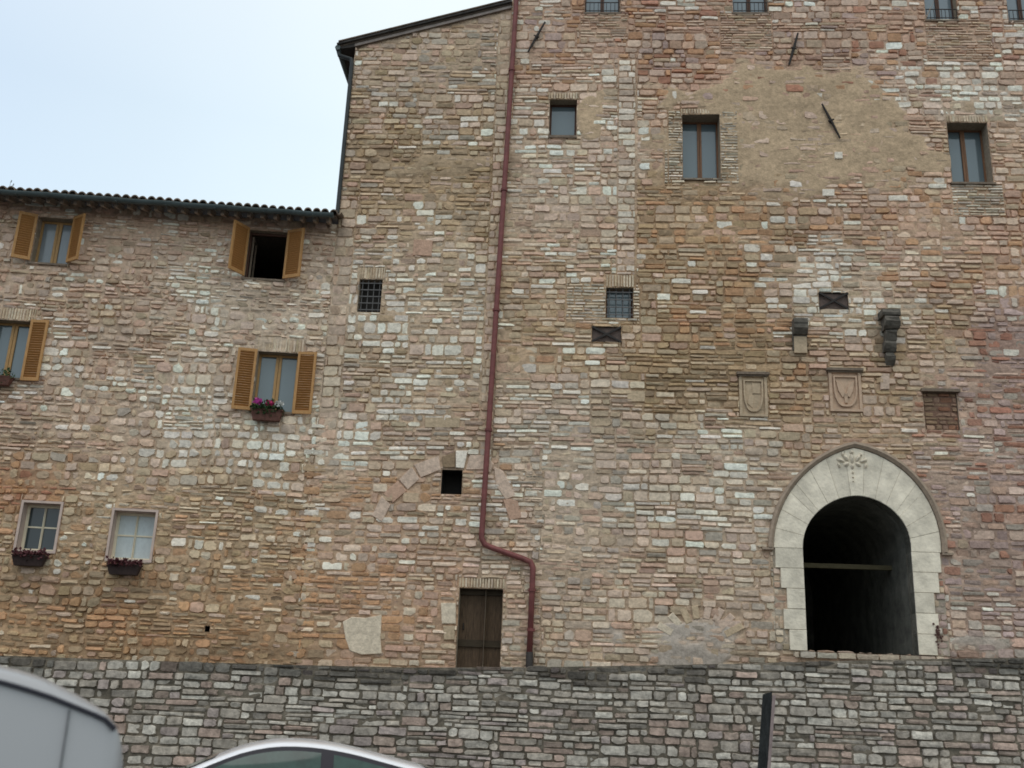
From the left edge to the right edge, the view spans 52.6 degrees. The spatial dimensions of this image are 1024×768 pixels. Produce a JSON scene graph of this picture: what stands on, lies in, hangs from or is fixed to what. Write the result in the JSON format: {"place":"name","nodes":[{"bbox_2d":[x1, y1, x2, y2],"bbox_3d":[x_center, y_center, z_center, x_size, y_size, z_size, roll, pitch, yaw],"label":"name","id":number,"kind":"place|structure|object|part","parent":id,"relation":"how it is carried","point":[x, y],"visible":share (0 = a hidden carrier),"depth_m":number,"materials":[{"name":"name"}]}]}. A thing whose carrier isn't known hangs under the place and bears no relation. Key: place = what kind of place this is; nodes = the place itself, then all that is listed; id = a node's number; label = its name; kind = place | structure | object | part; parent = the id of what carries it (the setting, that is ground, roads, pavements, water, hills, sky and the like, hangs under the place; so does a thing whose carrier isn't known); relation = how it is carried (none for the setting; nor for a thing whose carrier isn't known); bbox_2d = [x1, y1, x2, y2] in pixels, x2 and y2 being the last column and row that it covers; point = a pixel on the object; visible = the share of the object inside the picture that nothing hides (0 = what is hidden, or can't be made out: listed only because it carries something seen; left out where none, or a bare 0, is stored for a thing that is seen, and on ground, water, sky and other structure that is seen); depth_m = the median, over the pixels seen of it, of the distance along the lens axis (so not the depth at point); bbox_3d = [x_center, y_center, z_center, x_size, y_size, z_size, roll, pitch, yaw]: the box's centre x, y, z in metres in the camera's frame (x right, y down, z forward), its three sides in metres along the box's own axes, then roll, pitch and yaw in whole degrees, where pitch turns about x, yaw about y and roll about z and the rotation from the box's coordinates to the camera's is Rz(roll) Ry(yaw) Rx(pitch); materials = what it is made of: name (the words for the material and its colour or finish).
{"place":"outdoors","nodes":[
{"label":"outdoors","id":0,"kind":"place"},
{"bbox_2d":[0,186,343,664],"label":"stone house","id":1,"kind":"structure","parent":0,"point":[151,347],"depth_m":22.70,"materials":[{"name":"beige stone"}]},
{"bbox_2d":[0,367,14,385],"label":"flower box","id":2,"kind":"object","parent":1,"relation":"attached to","point":[6,380],"visible":1,"depth_m":22.46,"materials":[{"name":"ceramic"}]},
{"bbox_2d":[0,319,48,380],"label":"window","id":3,"kind":"structure","parent":1,"relation":"in","point":[16,342],"depth_m":23.04,"materials":[{"name":"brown wood"}]},
{"bbox_2d":[11,546,50,566],"bbox_3d":[-10.002,3.574,21.479,0.751,0.390,0.394,3,-17,-4],"label":"flower box","id":4,"kind":"object","parent":1,"relation":"attached to","point":[24,557],"visible":1,"depth_m":21.40,"materials":[{"name":"metal"}]},
{"bbox_2d":[13,500,63,553],"bbox_3d":[-9.994,3.061,21.992,0.865,1.095,0.405,3,-17,-4],"label":"window","id":5,"kind":"structure","parent":1,"relation":"in","point":[39,522],"depth_m":22.03,"materials":[{"name":"grey glass"}]},
{"bbox_2d":[11,211,85,266],"bbox_3d":[-10.543,-3.272,23.728,1.525,1.206,0.688,3,-17,-4],"label":"window","id":6,"kind":"structure","parent":1,"relation":"in","point":[57,242],"depth_m":23.75,"materials":[{"name":"brown wood"}]},
{"bbox_2d":[105,556,142,575],"bbox_3d":[-8.082,3.781,21.565,0.784,0.380,0.387,3,-17,-4],"label":"flower box","id":7,"kind":"object","parent":1,"relation":"attached to","point":[116,566],"visible":1,"depth_m":21.50,"materials":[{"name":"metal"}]},
{"bbox_2d":[104,508,158,562],"bbox_3d":[-8.065,3.255,22.097,0.965,1.120,0.405,3,-17,-4],"label":"window","id":8,"kind":"structure","parent":1,"relation":"in","point":[132,532],"depth_m":22.14,"materials":[{"name":"white glass"}]},
{"bbox_2d":[228,220,304,282],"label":"window","id":9,"kind":"structure","parent":1,"relation":"in","point":[240,261],"depth_m":23.92,"materials":[{"name":"wood"}]},
{"bbox_2d":[250,397,284,421],"bbox_3d":[-5.391,0.535,22.796,0.777,0.550,0.388,3,-17,-4],"label":"flower box","id":10,"kind":"object","parent":1,"relation":"attached to","point":[268,411],"visible":1,"depth_m":22.71,"materials":[{"name":"ceramic"}]},
{"bbox_2d":[231,347,316,414],"bbox_3d":[-5.310,-0.009,23.272,1.751,1.458,0.494,3,-17,-4],"label":"window","id":11,"kind":"structure","parent":1,"relation":"in","point":[278,376],"depth_m":23.27,"materials":[{"name":"brown wood"}]},
{"bbox_2d":[0,0,500,211],"label":"sky","id":12,"kind":"structure","parent":0,"point":[234,101],"materials":[{"name":"white"}]},
{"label":"path","id":13,"kind":"structure","parent":0,"visible":0},
{"bbox_2d":[288,0,543,666],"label":"gabled building","id":14,"kind":"structure","parent":13,"relation":"on","point":[401,566],"depth_m":23.15,"materials":[{"name":"beige stone"}]},
{"bbox_2d":[357,279,382,311],"bbox_3d":[-3.265,-1.987,23.985,0.556,0.839,0.312,1,-17,3],"label":"window","id":15,"kind":"structure","parent":14,"relation":"in","point":[370,290],"depth_m":23.99,"materials":[{"name":"grey metal"}]},
{"bbox_2d":[455,588,502,666],"bbox_3d":[-0.673,5.268,21.596,0.916,1.941,0.352,1,-17,3],"label":"doorway","id":16,"kind":"structure","parent":14,"relation":"in","point":[471,610],"depth_m":21.73,"materials":[{"name":"brown wood"}]},
{"bbox_2d":[479,0,1023,666],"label":"stone palazzo","id":17,"kind":"structure","parent":13,"relation":"on","point":[757,374],"depth_m":23.26,"materials":[{"name":"stone"}]},
{"bbox_2d":[548,100,576,138],"bbox_3d":[1.236,-6.356,25.104,0.671,1.061,0.350,1,-17,3],"label":"window","id":18,"kind":"structure","parent":17,"relation":"in","point":[563,113],"depth_m":25.24,"materials":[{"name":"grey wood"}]},
{"bbox_2d":[584,0,620,14],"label":"window","id":19,"kind":"structure","parent":17,"relation":"in","point":[607,7],"depth_m":26.13,"materials":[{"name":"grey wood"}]},
{"bbox_2d":[606,288,632,318],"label":"window","id":20,"kind":"structure","parent":17,"relation":"in","point":[619,301],"depth_m":23.65,"materials":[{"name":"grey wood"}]},
{"bbox_2d":[681,115,722,180],"bbox_3d":[4.503,-5.553,24.763,0.963,1.766,0.520,1,-17,3],"label":"window","id":21,"kind":"structure","parent":17,"relation":"in","point":[700,133],"depth_m":24.93,"materials":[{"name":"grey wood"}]},
{"bbox_2d":[732,0,768,14],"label":"window","id":22,"kind":"structure","parent":17,"relation":"in","point":[753,7],"depth_m":25.91,"materials":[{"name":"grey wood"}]},
{"bbox_2d":[762,441,953,659],"bbox_3d":[7.395,4.754,25.813,3.896,4.545,9.150,1,-17,3],"label":"doorway","id":23,"kind":"structure","parent":17,"relation":"in","point":[857,542],"depth_m":21.99,"materials":[{"name":"stone"}]},
{"bbox_2d":[932,623,942,648],"bbox_3d":[8.612,5.087,20.892,0.200,0.516,0.030,1,-17,3],"label":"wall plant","id":24,"kind":"object","parent":17,"relation":"attached to","point":[937,630],"depth_m":20.90,"materials":[{"name":"green plant"}]},
{"bbox_2d":[924,0,958,21],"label":"window","id":25,"kind":"structure","parent":17,"relation":"in","point":[939,9],"depth_m":25.61,"materials":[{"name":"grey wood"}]},
{"bbox_2d":[947,123,995,184],"bbox_3d":[10.705,-5.322,24.371,1.005,1.630,0.520,1,-17,3],"label":"window","id":26,"kind":"structure","parent":17,"relation":"in","point":[968,143],"depth_m":24.51,"materials":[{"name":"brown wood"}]},
{"bbox_2d":[1006,0,1023,22],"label":"window","id":27,"kind":"structure","parent":17,"relation":"in","point":[1015,8],"depth_m":25.51,"materials":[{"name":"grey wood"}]},
{"label":"street","id":28,"kind":"structure","parent":0,"visible":0},
{"bbox_2d":[0,665,122,767],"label":"panel van","id":29,"kind":"object","parent":28,"relation":"on","point":[45,723],"visible":1,"depth_m":4.67,"materials":[{"name":"silver metal"}]},
{"bbox_2d":[181,738,432,767],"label":"white car","id":30,"kind":"object","parent":28,"relation":"on","point":[291,753],"visible":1,"depth_m":10.76,"materials":[{"name":"paint"}]},
{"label":"window","id":31,"kind":"part","parent":30,"relation":"part of","materials":[{"name":"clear glass"}]},
{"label":"window","id":32,"kind":"part","parent":30,"relation":"part of","materials":[{"name":"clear glass"}]},
{"bbox_2d":[0,655,1023,767],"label":"retaining wall","id":33,"kind":"structure","parent":28,"relation":"on","point":[938,713],"depth_m":19.89,"materials":[{"name":"grey stone"}]},
{"bbox_2d":[757,692,775,767],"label":"wooden post","id":34,"kind":"object","parent":28,"relation":"on","point":[766,729],"visible":1,"depth_m":14.18,"materials":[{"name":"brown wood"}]}
]}

